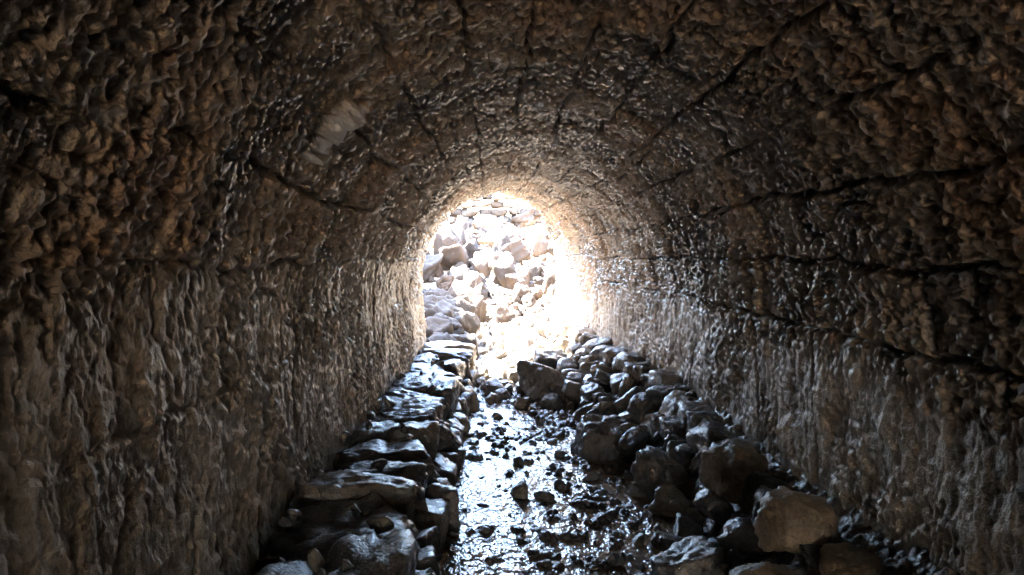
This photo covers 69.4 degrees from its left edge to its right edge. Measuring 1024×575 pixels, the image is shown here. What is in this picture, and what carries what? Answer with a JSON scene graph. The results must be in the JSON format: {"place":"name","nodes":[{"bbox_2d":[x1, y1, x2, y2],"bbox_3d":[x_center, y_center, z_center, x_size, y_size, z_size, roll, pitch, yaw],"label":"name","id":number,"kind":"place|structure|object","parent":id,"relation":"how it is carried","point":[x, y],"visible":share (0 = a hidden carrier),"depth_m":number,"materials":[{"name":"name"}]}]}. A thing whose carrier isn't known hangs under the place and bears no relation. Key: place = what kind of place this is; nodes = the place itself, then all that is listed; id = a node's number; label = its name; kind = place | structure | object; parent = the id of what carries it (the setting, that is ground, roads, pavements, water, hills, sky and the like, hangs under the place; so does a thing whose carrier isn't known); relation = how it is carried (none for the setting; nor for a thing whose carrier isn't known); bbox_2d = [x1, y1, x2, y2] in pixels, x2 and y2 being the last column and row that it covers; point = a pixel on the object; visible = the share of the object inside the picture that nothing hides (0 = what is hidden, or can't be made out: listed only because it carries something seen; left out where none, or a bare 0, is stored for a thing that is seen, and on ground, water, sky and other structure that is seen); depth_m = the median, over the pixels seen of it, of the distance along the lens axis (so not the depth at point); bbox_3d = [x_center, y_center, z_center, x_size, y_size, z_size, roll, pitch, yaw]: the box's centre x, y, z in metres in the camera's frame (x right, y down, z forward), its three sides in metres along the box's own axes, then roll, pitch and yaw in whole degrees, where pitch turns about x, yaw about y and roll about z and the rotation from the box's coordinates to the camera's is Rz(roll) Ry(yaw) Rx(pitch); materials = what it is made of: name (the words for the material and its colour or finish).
{"place":"outdoors","nodes":[
{"label":"outdoors","id":0,"kind":"place"},
{"bbox_2d":[422,197,556,330],"bbox_3d":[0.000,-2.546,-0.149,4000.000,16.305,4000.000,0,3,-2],"label":"ground","id":1,"kind":"structure","parent":0,"point":[531,229],"depth_m":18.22,"materials":[{"name":"stone"}]},
{"bbox_2d":[255,340,479,574],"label":"stone kerb ledge","id":2,"kind":"object","parent":1,"relation":"on","point":[373,495],"visible":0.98,"depth_m":3.86,"materials":[{"name":"grey stone"}]},
{"bbox_2d":[423,293,480,359],"bbox_3d":[-1.174,0.589,10.715,1.425,0.876,4.060,0,3,-2],"label":"fallen block pile","id":3,"kind":"object","parent":1,"relation":"on","point":[449,317],"visible":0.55,"depth_m":10.17,"materials":[{"name":"stone"}]},
{"bbox_2d":[444,194,541,225],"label":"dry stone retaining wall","id":4,"kind":"structure","parent":1,"relation":"on","point":[468,213],"depth_m":18.49,"materials":[{"name":"beige stone"}]},
{"bbox_2d":[0,0,1023,574],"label":"masonry tunnel vault","id":5,"kind":"object","parent":1,"relation":"on","point":[788,234],"visible":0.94,"depth_m":2.74,"materials":[{"name":"brown stone"}]},
{"bbox_2d":[438,387,731,574],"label":"stream water","id":6,"kind":"structure","parent":0,"point":[474,550],"depth_m":4.40,"materials":[{"name":"clear liquid"}]},
{"bbox_2d":[251,304,959,574],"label":"stream bed","id":7,"kind":"object","parent":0,"point":[853,530],"visible":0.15,"depth_m":4.21,"materials":[{"name":"grey gravel"}]},
{"bbox_2d":[516,359,564,401],"bbox_3d":[0.307,0.965,7.696,0.472,0.435,0.510,3,5,43],"label":"dark boulder","id":8,"kind":"object","parent":7,"relation":"on","point":[535,379],"visible":0.73,"depth_m":7.55,"materials":[{"name":"grey stone"}]},
{"bbox_2d":[533,349,569,368],"bbox_3d":[0.436,0.904,8.472,0.466,0.418,0.467,-1,3,-13],"label":"dark boulder","id":9,"kind":"object","parent":7,"relation":"on","point":[549,358],"visible":0.31,"depth_m":8.30,"materials":[{"name":"grey stone"}]},
{"bbox_2d":[448,321,732,574],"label":"loose stream rocks","id":10,"kind":"object","parent":7,"relation":"on","point":[495,386],"visible":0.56,"depth_m":7.24,"materials":[{"name":"grey stone"}]},
{"bbox_2d":[570,413,627,460],"bbox_3d":[0.690,1.167,5.669,0.460,0.366,0.441,-1,3,-12],"label":"dark boulder","id":11,"kind":"object","parent":7,"relation":"on","point":[597,437],"visible":0.66,"depth_m":5.49,"materials":[{"name":"grey stone"}]},
{"bbox_2d":[630,448,689,502],"bbox_3d":[0.951,1.217,4.712,0.287,0.345,0.350,-2,4,-26],"label":"dark boulder","id":12,"kind":"object","parent":7,"relation":"on","point":[650,470],"visible":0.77,"depth_m":4.65,"materials":[{"name":"grey stone"}]},
{"bbox_2d":[518,309,840,574],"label":"rock pile","id":13,"kind":"object","parent":7,"relation":"on","point":[685,429],"visible":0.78,"depth_m":5.31,"materials":[{"name":"grey stone"}]},
{"bbox_2d":[650,535,728,574],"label":"flat boulder","id":14,"kind":"object","parent":7,"relation":"on","point":[695,555],"visible":1,"depth_m":3.39,"materials":[{"name":"grey stone"}]},
{"bbox_2d":[699,439,767,503],"bbox_3d":[1.239,1.004,4.052,0.324,0.292,0.338,-1,4,-19],"label":"dark boulder","id":15,"kind":"object","parent":7,"relation":"on","point":[727,466],"visible":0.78,"depth_m":3.98,"materials":[{"name":"brown stone"}]},
{"bbox_2d":[729,561,795,574],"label":"brown boulder","id":16,"kind":"object","parent":7,"relation":"on","point":[765,568],"visible":1,"depth_m":3.06,"materials":[{"name":"stone"}]},
{"bbox_2d":[752,486,839,555],"bbox_3d":[1.258,1.046,3.259,0.344,0.288,0.330,0,3,-2],"label":"brown boulder","id":17,"kind":"object","parent":7,"relation":"on","point":[787,519],"visible":0.88,"depth_m":3.17,"materials":[{"name":"stone"}]},
{"bbox_2d":[819,542,882,574],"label":"brown boulder","id":18,"kind":"object","parent":7,"relation":"on","point":[845,558],"visible":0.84,"depth_m":2.90,"materials":[{"name":"stone"}]}
]}

